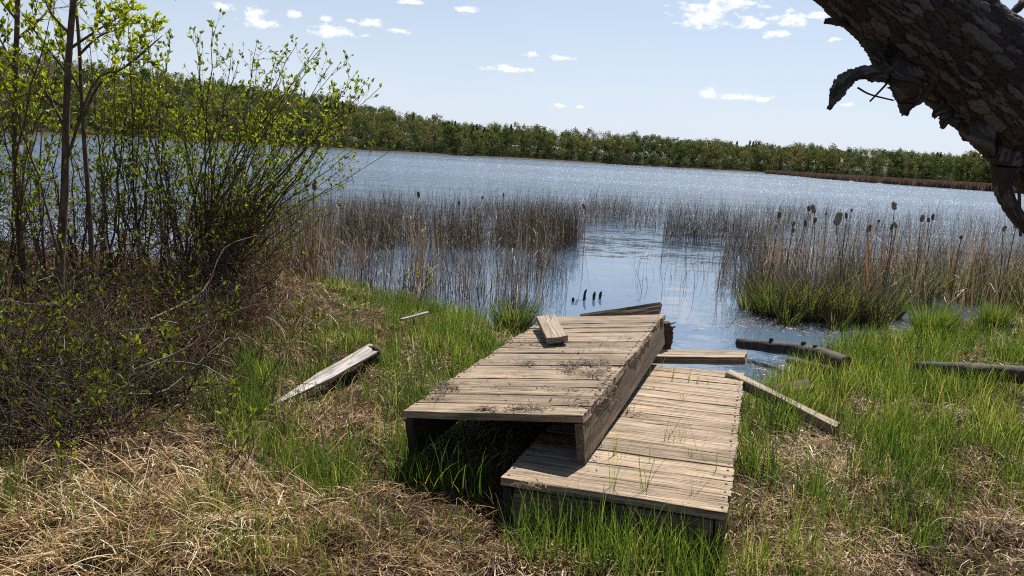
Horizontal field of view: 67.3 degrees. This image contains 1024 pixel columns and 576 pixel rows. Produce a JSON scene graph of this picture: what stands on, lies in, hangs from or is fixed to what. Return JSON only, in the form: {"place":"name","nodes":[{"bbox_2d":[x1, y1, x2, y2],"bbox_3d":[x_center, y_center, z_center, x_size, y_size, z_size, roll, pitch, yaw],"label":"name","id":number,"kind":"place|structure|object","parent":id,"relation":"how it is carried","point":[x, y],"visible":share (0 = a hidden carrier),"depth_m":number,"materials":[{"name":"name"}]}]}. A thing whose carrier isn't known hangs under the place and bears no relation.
{"place":"outdoors","nodes":[
{"label":"outdoors","id":0,"kind":"place"},
{"bbox_2d":[0,48,992,182],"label":"forest","id":1,"kind":"object","parent":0,"point":[374,124],"visible":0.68,"depth_m":364.50,"materials":[{"name":"green plant"}]},
{"bbox_2d":[0,133,1023,393],"bbox_3d":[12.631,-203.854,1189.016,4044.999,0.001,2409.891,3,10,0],"label":"water","id":2,"kind":"structure","parent":0,"point":[606,259],"depth_m":26.07,"materials":[{"name":"blue liquid"}]},
{"bbox_2d":[0,161,1023,313],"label":"rushes","id":3,"kind":"object","parent":2,"relation":"in","point":[533,231],"visible":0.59,"depth_m":13.52,"materials":[{"name":"plant"}]},
{"bbox_2d":[272,195,1023,350],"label":"dry cattail leaves","id":4,"kind":"object","parent":2,"relation":"in","point":[866,271],"visible":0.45,"depth_m":9.37,"materials":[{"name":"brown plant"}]},
{"bbox_2d":[354,250,981,383],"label":"floating reed litter","id":5,"kind":"object","parent":2,"relation":"on","point":[790,328],"visible":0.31,"depth_m":8.90,"materials":[{"name":"brown plant"}]},
{"bbox_2d":[717,266,787,309],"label":"sedge clump","id":6,"kind":"object","parent":2,"relation":"on","point":[742,305],"visible":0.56,"depth_m":9.67,"materials":[{"name":"green plant"}]},
{"bbox_2d":[727,248,793,295],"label":"sedge clump","id":7,"kind":"object","parent":2,"relation":"on","point":[756,274],"visible":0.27,"depth_m":10.63,"materials":[{"name":"green plant"}]},
{"bbox_2d":[710,246,837,317],"bbox_3d":[3.251,-0.100,9.383,1.544,0.906,1.410,-4,12,-36],"label":"sedge clump","id":8,"kind":"object","parent":2,"relation":"on","point":[765,307],"visible":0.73,"depth_m":9.30,"materials":[{"name":"green plant"}]},
{"bbox_2d":[765,283,815,325],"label":"sedge clump","id":9,"kind":"object","parent":2,"relation":"on","point":[784,321],"visible":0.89,"depth_m":8.86,"materials":[{"name":"green plant"}]},
{"bbox_2d":[757,255,870,299],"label":"sedge clump","id":10,"kind":"object","parent":2,"relation":"on","point":[807,277],"visible":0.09,"depth_m":10.25,"materials":[{"name":"green plant"}]},
{"bbox_2d":[754,250,880,321],"bbox_3d":[3.652,-0.041,9.170,1.579,0.907,1.602,-5,13,-40],"label":"sedge clump","id":11,"kind":"object","parent":2,"relation":"on","point":[813,312],"visible":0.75,"depth_m":9.10,"materials":[{"name":"green plant"}]},
{"bbox_2d":[817,300,872,330],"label":"sedge clump","id":12,"kind":"object","parent":2,"relation":"on","point":[846,323],"visible":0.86,"depth_m":8.77,"materials":[{"name":"green plant"}]},
{"bbox_2d":[778,252,924,324],"bbox_3d":[4.103,-0.014,9.248,1.737,0.879,1.566,3,10,0],"label":"sedge clump","id":13,"kind":"object","parent":2,"relation":"on","point":[854,304],"visible":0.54,"depth_m":9.12,"materials":[{"name":"green plant"}]},
{"bbox_2d":[815,231,910,297],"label":"sedge clump","id":14,"kind":"object","parent":2,"relation":"on","point":[853,267],"visible":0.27,"depth_m":11.02,"materials":[{"name":"green plant"}]},
{"bbox_2d":[849,279,910,328],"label":"sedge clump","id":15,"kind":"object","parent":2,"relation":"on","point":[873,319],"visible":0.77,"depth_m":8.93,"materials":[{"name":"green plant"}]},
{"bbox_2d":[764,170,1016,192],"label":"reed spit","id":16,"kind":"structure","parent":2,"relation":"on","point":[980,186],"depth_m":176.31,"materials":[{"name":"plant"}]},
{"bbox_2d":[842,260,945,319],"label":"sedge clump","id":17,"kind":"object","parent":2,"relation":"on","point":[903,311],"visible":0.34,"depth_m":9.56,"materials":[{"name":"green plant"}]},
{"bbox_2d":[871,246,969,305],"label":"sedge clump","id":18,"kind":"object","parent":2,"relation":"on","point":[931,287],"visible":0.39,"depth_m":10.75,"materials":[{"name":"green plant"}]},
{"bbox_2d":[905,237,1003,298],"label":"sedge clump","id":19,"kind":"object","parent":2,"relation":"on","point":[955,271],"visible":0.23,"depth_m":11.51,"materials":[{"name":"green plant"}]},
{"bbox_2d":[951,272,994,304],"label":"grass tussock","id":20,"kind":"object","parent":2,"relation":"on","point":[976,294],"depth_m":11.11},
{"bbox_2d":[953,239,1023,302],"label":"sedge clump","id":21,"kind":"object","parent":2,"relation":"on","point":[1011,273],"visible":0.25,"depth_m":11.57,"materials":[{"name":"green plant"}]},
{"bbox_2d":[982,256,1023,312],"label":"sedge clump","id":22,"kind":"object","parent":2,"relation":"on","point":[1017,305],"visible":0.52,"depth_m":10.38,"materials":[{"name":"green plant"}]},
{"bbox_2d":[0,81,1023,575],"bbox_3d":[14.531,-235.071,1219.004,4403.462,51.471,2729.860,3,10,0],"label":"ground","id":23,"kind":"structure","parent":0,"point":[488,511],"depth_m":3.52,"materials":[{"name":"plant"}]},
{"bbox_2d":[0,17,70,290],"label":"shrub","id":24,"kind":"object","parent":23,"relation":"on","point":[35,112],"visible":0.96,"depth_m":5.19,"materials":[{"name":"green plant"}]},
{"bbox_2d":[0,0,81,292],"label":"young tree","id":25,"kind":"object","parent":23,"relation":"on","point":[17,37],"visible":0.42,"depth_m":6.03,"materials":[{"name":"green plant"}]},
{"bbox_2d":[0,284,98,406],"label":"shrub","id":26,"kind":"object","parent":23,"relation":"on","point":[4,331],"visible":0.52,"depth_m":4.26,"materials":[{"name":"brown plant"}]},
{"bbox_2d":[0,286,105,422],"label":"shrub","id":27,"kind":"object","parent":23,"relation":"on","point":[68,302],"visible":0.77,"depth_m":4.01,"materials":[{"name":"brown plant"}]},
{"bbox_2d":[0,0,109,312],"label":"shrub","id":28,"kind":"object","parent":23,"relation":"on","point":[21,190],"visible":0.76,"depth_m":5.88,"materials":[{"name":"green plant"}]},
{"bbox_2d":[0,296,110,426],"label":"shrub","id":29,"kind":"object","parent":23,"relation":"on","point":[36,347],"visible":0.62,"depth_m":4.10,"materials":[{"name":"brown plant"}]},
{"bbox_2d":[0,232,126,371],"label":"shrub","id":30,"kind":"object","parent":23,"relation":"on","point":[29,282],"visible":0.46,"depth_m":4.83,"materials":[{"name":"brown plant"}]},
{"bbox_2d":[52,439,77,479],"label":"sapling","id":31,"kind":"object","parent":23,"relation":"on","point":[59,452],"visible":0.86,"depth_m":3.26,"materials":[{"name":"green plant"}]},
{"bbox_2d":[0,0,175,315],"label":"young tree","id":32,"kind":"object","parent":23,"relation":"on","point":[67,145],"visible":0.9,"depth_m":5.46,"materials":[{"name":"green plant"}]},
{"bbox_2d":[0,223,176,340],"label":"shrub","id":33,"kind":"object","parent":23,"relation":"on","point":[89,276],"visible":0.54,"depth_m":5.59,"materials":[{"name":"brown plant"}]},
{"bbox_2d":[1,288,187,394],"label":"shrub","id":34,"kind":"object","parent":23,"relation":"on","point":[154,329],"visible":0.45,"depth_m":4.56,"materials":[{"name":"brown plant"}]},
{"bbox_2d":[0,352,189,470],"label":"shrub","id":35,"kind":"object","parent":23,"relation":"on","point":[52,425],"visible":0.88,"depth_m":3.57,"materials":[{"name":"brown plant"}]},
{"bbox_2d":[38,0,168,303],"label":"young tree","id":36,"kind":"object","parent":23,"relation":"on","point":[115,47],"visible":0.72,"depth_m":5.71,"materials":[{"name":"green plant"}]},
{"bbox_2d":[86,385,125,427],"bbox_3d":[-2.027,0.623,3.814,0.166,0.301,0.184,3,10,0],"label":"sapling","id":37,"kind":"object","parent":23,"relation":"on","point":[98,389],"visible":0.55,"depth_m":3.78,"materials":[{"name":"green plant"}]},
{"bbox_2d":[103,340,148,386],"bbox_3d":[-2.321,0.500,4.673,0.282,0.405,0.162,3,10,0],"label":"sapling","id":38,"kind":"object","parent":23,"relation":"on","point":[139,352],"visible":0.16,"depth_m":4.62,"materials":[{"name":"green plant"}]},
{"bbox_2d":[35,8,221,287],"bbox_3d":[-3.506,-1.129,6.771,1.913,2.448,1.381,6,10,18],"label":"shrub","id":39,"kind":"object","parent":23,"relation":"on","point":[110,174],"visible":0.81,"depth_m":6.72,"materials":[{"name":"green plant"}]},
{"bbox_2d":[0,199,285,435],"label":"fallen branches","id":40,"kind":"object","parent":23,"relation":"on","point":[173,354],"visible":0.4,"depth_m":4.51,"materials":[{"name":"wood"}]},
{"bbox_2d":[119,320,184,376],"bbox_3d":[-2.344,0.428,5.014,0.404,0.449,0.184,-4,12,-35],"label":"sapling","id":41,"kind":"object","parent":23,"relation":"on","point":[164,330],"visible":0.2,"depth_m":5.00,"materials":[{"name":"green plant"}]},
{"bbox_2d":[0,248,320,428],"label":"undergrowth grass","id":42,"kind":"structure","parent":23,"relation":"on","point":[211,404],"depth_m":4.59,"materials":[{"name":"plant"}]},
{"bbox_2d":[148,347,189,403],"bbox_3d":[-1.979,0.525,4.442,0.156,0.401,0.230,9,12,32],"label":"sapling","id":43,"kind":"object","parent":23,"relation":"on","point":[165,354],"visible":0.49,"depth_m":4.41,"materials":[{"name":"green plant"}]},
{"bbox_2d":[0,159,345,488],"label":"dead twigs","id":44,"kind":"object","parent":23,"relation":"on","point":[86,420],"visible":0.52,"depth_m":4.62,"materials":[{"name":"brown plant"}]},
{"bbox_2d":[0,221,350,410],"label":"hanging dead grass","id":45,"kind":"structure","parent":23,"relation":"on","point":[197,303],"depth_m":6.02,"materials":[{"name":"plant"}]},
{"bbox_2d":[109,219,263,342],"bbox_3d":[-2.571,-0.014,5.862,1.133,0.956,0.890,9,11,28],"label":"shrub","id":46,"kind":"object","parent":23,"relation":"on","point":[170,283],"visible":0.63,"depth_m":5.96,"materials":[{"name":"brown plant"}]},
{"bbox_2d":[154,267,247,374],"bbox_3d":[-2.144,0.247,5.260,0.614,0.752,0.728,-1,11,-22],"label":"shrub","id":47,"kind":"object","parent":23,"relation":"on","point":[184,295],"visible":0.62,"depth_m":5.25,"materials":[{"name":"brown plant"}]},
{"bbox_2d":[200,285,245,337],"bbox_3d":[-2.213,0.229,5.923,0.334,0.480,0.190,-5,13,-40],"label":"sapling","id":48,"kind":"object","parent":23,"relation":"on","point":[233,300],"visible":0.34,"depth_m":5.98,"materials":[{"name":"green plant"}]},
{"bbox_2d":[222,366,250,426],"bbox_3d":[-1.472,0.606,4.109,0.110,0.386,0.283,3,10,0],"label":"sapling","id":49,"kind":"object","parent":23,"relation":"on","point":[235,383],"visible":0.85,"depth_m":4.05,"materials":[{"name":"green plant"}]},
{"bbox_2d":[215,402,266,481],"bbox_3d":[-1.250,0.717,3.490,0.212,0.424,0.246,-4,12,-34],"label":"sapling","id":50,"kind":"object","parent":23,"relation":"on","point":[250,417],"visible":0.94,"depth_m":3.48,"materials":[{"name":"green plant"}]},
{"bbox_2d":[91,8,395,290],"bbox_3d":[-2.442,-1.185,7.248,2.693,2.572,2.810,3,10,0],"label":"shrub","id":51,"kind":"object","parent":23,"relation":"on","point":[254,210],"visible":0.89,"depth_m":6.97,"materials":[{"name":"green plant"}]},
{"bbox_2d":[145,206,344,301],"bbox_3d":[-2.409,-0.265,6.741,1.841,0.932,0.857,3,10,0],"label":"shrub","id":52,"kind":"object","parent":23,"relation":"on","point":[225,239],"visible":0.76,"depth_m":6.73,"materials":[{"name":"brown plant"}]},
{"bbox_2d":[224,377,276,422],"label":"grass tussock","id":53,"kind":"object","parent":23,"relation":"on","point":[256,404],"depth_m":4.29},
{"bbox_2d":[213,229,295,279],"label":"shrub","id":54,"kind":"object","parent":23,"relation":"on","point":[279,262],"visible":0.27,"depth_m":7.48,"materials":[{"name":"brown plant"}]},
{"bbox_2d":[255,444,332,489],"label":"grass tussock","id":55,"kind":"object","parent":23,"relation":"on","point":[294,473],"depth_m":3.55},
{"bbox_2d":[292,299,320,346],"bbox_3d":[-1.570,0.319,5.984,0.301,0.445,0.192,8,11,26],"label":"sapling","id":56,"kind":"object","parent":23,"relation":"on","point":[301,312],"visible":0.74,"depth_m":5.98,"materials":[{"name":"green plant"}]},
{"bbox_2d":[296,180,327,279],"bbox_3d":[-2.438,-0.665,9.293,0.374,1.331,0.220,-1,11,-22],"label":"cattail","id":57,"kind":"object","parent":23,"relation":"on","point":[314,185],"visible":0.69,"depth_m":9.30,"materials":[{"name":"brown plant"}]},
{"bbox_2d":[269,344,377,408],"bbox_3d":[-1.185,0.556,4.984,0.109,0.028,1.322,23,16,11],"label":"board","id":58,"kind":"object","parent":23,"relation":"on","point":[342,366],"visible":0.81,"depth_m":5.05,"materials":[{"name":"grey wood"}]},
{"bbox_2d":[332,202,347,266],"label":"cattail","id":59,"kind":"object","parent":23,"relation":"on","point":[339,203],"visible":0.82,"depth_m":11.08,"materials":[{"name":"brown plant"}]},
{"bbox_2d":[301,450,379,502],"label":"grass tussock","id":60,"kind":"object","parent":23,"relation":"on","point":[337,481],"depth_m":3.47,"materials":[{"name":"plant"}]},
{"bbox_2d":[362,345,381,364],"bbox_3d":[-1.004,0.484,5.561,0.140,0.145,0.146,3,10,0],"label":"broken post end","id":61,"kind":"object","parent":23,"relation":"on","point":[377,355],"visible":0.52,"depth_m":5.53,"materials":[{"name":"brown wood"}]},
{"bbox_2d":[1,128,764,171],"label":"shore fringe","id":62,"kind":"object","parent":23,"relation":"on","point":[466,154],"visible":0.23,"depth_m":340.58,"materials":[{"name":"plant"}]},
{"bbox_2d":[378,293,438,317],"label":"grass tussock","id":63,"kind":"object","parent":23,"relation":"on","point":[400,306],"depth_m":7.69,"materials":[{"name":"plant"}]},
{"bbox_2d":[400,311,428,320],"bbox_3d":[-0.879,0.255,6.955,0.036,0.024,0.432,8,10,26],"label":"board","id":64,"kind":"object","parent":23,"relation":"on","point":[419,314],"visible":0.91,"depth_m":6.93,"materials":[{"name":"grey wood"}]},
{"bbox_2d":[404,265,433,304],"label":"sapling","id":65,"kind":"object","parent":23,"relation":"on","point":[428,284],"visible":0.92,"depth_m":8.26,"materials":[{"name":"green plant"}]},
{"bbox_2d":[413,191,429,253],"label":"cattail","id":66,"kind":"object","parent":23,"relation":"on","point":[418,194],"visible":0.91,"depth_m":12.99,"materials":[{"name":"brown plant"}]},
{"bbox_2d":[356,337,522,504],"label":"edge grass","id":67,"kind":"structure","parent":23,"relation":"on","point":[449,473],"depth_m":3.57,"materials":[{"name":"plant"}]},
{"bbox_2d":[0,240,1023,575],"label":"green grass","id":68,"kind":"structure","parent":23,"relation":"on","point":[866,352],"depth_m":4.39,"materials":[{"name":"plant"}]},
{"bbox_2d":[735,337,851,370],"bbox_3d":[2.472,0.556,6.790,0.194,0.230,1.183,-2,11,-29],"label":"driftwood log","id":69,"kind":"object","parent":68,"relation":"on","point":[771,345],"visible":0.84,"depth_m":6.75,"materials":[{"name":"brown wood"}]},
{"bbox_2d":[482,289,553,334],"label":"grass tussock","id":70,"kind":"object","parent":23,"relation":"on","point":[522,319],"depth_m":7.62,"materials":[{"name":"plant"}]},
{"bbox_2d":[582,204,597,254],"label":"cattail","id":71,"kind":"object","parent":23,"relation":"on","point":[583,206],"visible":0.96,"depth_m":14.10,"materials":[{"name":"brown plant"}]},
{"bbox_2d":[501,364,744,563],"bbox_3d":[0.760,0.801,4.253,0.946,0.318,2.405,6,10,17],"label":"dock section","id":72,"kind":"object","parent":23,"relation":"on","point":[548,456],"visible":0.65,"depth_m":3.46,"materials":[{"name":"wood"}]},
{"bbox_2d":[403,314,665,463],"bbox_3d":[0.294,0.498,4.667,0.921,0.377,2.401,7,10,19],"label":"dock section","id":73,"kind":"object","parent":72,"relation":"on","point":[442,415],"visible":0.95,"depth_m":4.06,"materials":[{"name":"wood"}]},
{"bbox_2d":[421,336,630,411],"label":"plant litter","id":74,"kind":"object","parent":73,"relation":"on","point":[447,387],"visible":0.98,"depth_m":4.04,"materials":[{"name":"plant"}]},
{"bbox_2d":[536,314,567,343],"bbox_3d":[0.263,0.268,5.158,0.138,0.044,0.662,-5,10,-3],"label":"board offcut","id":75,"kind":"object","parent":73,"relation":"on","point":[552,329],"visible":1,"depth_m":5.05,"materials":[{"name":"brown wood"}]},
{"bbox_2d":[580,302,661,315],"bbox_3d":[0.837,0.227,6.065,0.747,0.143,0.042,-11,-39,39],"label":"board","id":76,"kind":"object","parent":73,"relation":"on","point":[650,309],"visible":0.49,"depth_m":5.98,"materials":[{"name":"wood"}]},
{"bbox_2d":[662,321,675,348],"bbox_3d":[1.177,0.369,5.862,0.108,0.250,0.109,0,10,-17],"label":"rotten post","id":77,"kind":"object","parent":73,"relation":"attached to","point":[668,333],"visible":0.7,"depth_m":5.82,"materials":[{"name":"brown wood"}]},
{"bbox_2d":[511,386,718,488],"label":"plant litter","id":78,"kind":"object","parent":72,"relation":"on","point":[529,483],"visible":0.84,"depth_m":3.18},
{"bbox_2d":[608,448,629,486],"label":"grass shoot","id":79,"kind":"object","parent":72,"relation":"on","point":[613,471],"depth_m":3.17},
{"bbox_2d":[638,453,662,489],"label":"grass shoot","id":80,"kind":"object","parent":72,"relation":"on","point":[646,476],"depth_m":3.17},
{"bbox_2d":[662,415,684,440],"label":"grass shoot","id":81,"kind":"object","parent":72,"relation":"on","point":[672,431],"depth_m":3.79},
{"bbox_2d":[652,349,747,364],"bbox_3d":[1.316,0.505,5.627,0.778,0.067,0.152,-1,15,24],"label":"board","id":82,"kind":"object","parent":23,"relation":"on","point":[707,357],"visible":0.81,"depth_m":5.56,"materials":[{"name":"brown wood"}]},
{"bbox_2d":[766,212,781,282],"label":"cattail","id":83,"kind":"object","parent":23,"relation":"on","point":[779,215],"visible":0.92,"depth_m":10.98,"materials":[{"name":"brown plant"}]},
{"bbox_2d":[725,369,839,435],"bbox_3d":[1.695,0.717,4.887,0.063,0.082,0.790,-19,32,-37],"label":"timber","id":84,"kind":"object","parent":23,"relation":"on","point":[820,420],"visible":0.73,"depth_m":4.82,"materials":[{"name":"brown wood"}]},
{"bbox_2d":[775,221,794,285],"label":"cattail","id":85,"kind":"object","parent":23,"relation":"on","point":[793,223],"visible":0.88,"depth_m":11.02,"materials":[{"name":"brown plant"}]},
{"bbox_2d":[784,227,794,289],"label":"cattail","id":86,"kind":"object","parent":23,"relation":"on","point":[793,230],"visible":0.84,"depth_m":11.04,"materials":[{"name":"brown plant"}]},
{"bbox_2d":[772,379,814,396],"bbox_3d":[1.998,0.718,5.466,0.289,0.053,0.112,-9,30,-9],"label":"rock","id":87,"kind":"object","parent":23,"relation":"on","point":[808,381],"visible":0.25,"depth_m":5.45,"materials":[{"name":"grey stone"}]},
{"bbox_2d":[786,203,816,277],"bbox_3d":[4.007,-0.436,10.469,0.224,1.440,0.654,-2,11,-26],"label":"cattail","id":88,"kind":"object","parent":23,"relation":"on","point":[813,208],"visible":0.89,"depth_m":10.47,"materials":[{"name":"brown plant"}]},
{"bbox_2d":[794,206,810,279],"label":"cattail","id":89,"kind":"object","parent":23,"relation":"on","point":[808,209],"visible":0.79,"depth_m":10.98,"materials":[{"name":"brown plant"}]},
{"bbox_2d":[785,358,832,372],"bbox_3d":[2.475,0.645,6.424,0.074,0.074,0.404,-6,13,-43],"label":"driftwood log","id":90,"kind":"object","parent":23,"relation":"on","point":[810,365],"visible":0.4,"depth_m":6.38,"materials":[{"name":"brown wood"}]},
{"bbox_2d":[805,217,828,280],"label":"cattail","id":91,"kind":"object","parent":23,"relation":"on","point":[815,219],"visible":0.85,"depth_m":11.48,"materials":[{"name":"brown plant"}]},
{"bbox_2d":[813,212,826,273],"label":"cattail","id":92,"kind":"object","parent":23,"relation":"on","point":[824,238],"visible":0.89,"depth_m":13.03,"materials":[{"name":"brown plant"}]},
{"bbox_2d":[831,210,844,296],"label":"cattail","id":93,"kind":"object","parent":23,"relation":"on","point":[838,218],"visible":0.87,"depth_m":9.44,"materials":[{"name":"brown plant"}]},
{"bbox_2d":[834,213,847,272],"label":"cattail","id":94,"kind":"object","parent":23,"relation":"on","point":[846,215],"visible":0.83,"depth_m":11.47,"materials":[{"name":"brown plant"}]},
{"bbox_2d":[861,223,873,302],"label":"cattail","id":95,"kind":"object","parent":23,"relation":"on","point":[870,226],"visible":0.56,"depth_m":9.98,"materials":[{"name":"brown plant"}]},
{"bbox_2d":[866,201,896,292],"bbox_3d":[4.786,-0.380,10.082,0.297,1.550,0.185,10,12,34],"label":"cattail","id":96,"kind":"object","parent":23,"relation":"on","point":[894,205],"visible":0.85,"depth_m":9.98,"materials":[{"name":"brown plant"}]},
{"bbox_2d":[870,224,910,291],"bbox_3d":[5.329,-0.344,11.074,0.687,1.201,0.108,9,11,30],"label":"cattail","id":97,"kind":"object","parent":23,"relation":"on","point":[887,249],"visible":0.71,"depth_m":10.99,"materials":[{"name":"brown plant"}]},
{"bbox_2d":[883,222,900,295],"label":"cattail","id":98,"kind":"object","parent":23,"relation":"on","point":[895,225],"visible":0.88,"depth_m":10.54,"materials":[{"name":"brown plant"}]},
{"bbox_2d":[897,214,933,311],"bbox_3d":[5.249,-0.275,10.044,0.543,1.410,0.223,4,10,7],"label":"cattail","id":99,"kind":"object","parent":23,"relation":"on","point":[922,217],"visible":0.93,"depth_m":10.02,"materials":[{"name":"brown plant"}]},
{"bbox_2d":[898,213,934,304],"bbox_3d":[5.515,-0.350,10.605,0.603,1.398,0.197,3,10,-3],"label":"cattail","id":100,"kind":"object","parent":23,"relation":"on","point":[932,216],"visible":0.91,"depth_m":10.57,"materials":[{"name":"brown plant"}]},
{"bbox_2d":[813,0,1023,236],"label":"leaning tree","id":101,"kind":"object","parent":23,"relation":"on","point":[958,65],"visible":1,"depth_m":2.53,"materials":[{"name":"brown plant"}]},
{"bbox_2d":[901,295,977,339],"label":"grass tussock","id":102,"kind":"object","parent":23,"relation":"on","point":[949,319],"depth_m":8.20,"materials":[{"name":"plant"}]},
{"bbox_2d":[938,235,962,307],"bbox_3d":[5.955,-0.187,10.604,0.304,1.124,0.142,11,12,37],"label":"cattail","id":103,"kind":"object","parent":23,"relation":"on","point":[960,237],"visible":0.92,"depth_m":10.57,"materials":[{"name":"brown plant"}]},
{"bbox_2d":[913,361,1023,384],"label":"fallen log","id":104,"kind":"object","parent":23,"relation":"on","point":[965,366],"visible":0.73,"depth_m":5.63,"materials":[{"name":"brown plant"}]},
{"bbox_2d":[963,295,1022,327],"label":"grass tussock","id":105,"kind":"object","parent":23,"relation":"on","point":[986,316],"depth_m":8.84,"materials":[{"name":"plant"}]},
{"bbox_2d":[981,225,1023,315],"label":"cattail","id":106,"kind":"object","parent":23,"relation":"on","point":[1004,228],"visible":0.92,"depth_m":9.59,"materials":[{"name":"brown plant"}]},
{"bbox_2d":[987,225,1020,306],"bbox_3d":[5.957,-0.203,9.317,0.414,1.236,0.200,11,13,39],"label":"cattail","id":107,"kind":"object","parent":23,"relation":"on","point":[1005,274],"visible":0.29,"depth_m":9.36,"materials":[{"name":"brown plant"}]},
{"bbox_2d":[0,0,1023,169],"label":"sky","id":108,"kind":"structure","parent":0,"point":[742,71],"materials":[{"name":"blue"}]},
{"bbox_2d":[494,481,750,575],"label":"front grass","id":109,"kind":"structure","parent":0,"point":[582,536],"depth_m":2.92,"materials":[{"name":"plant"}]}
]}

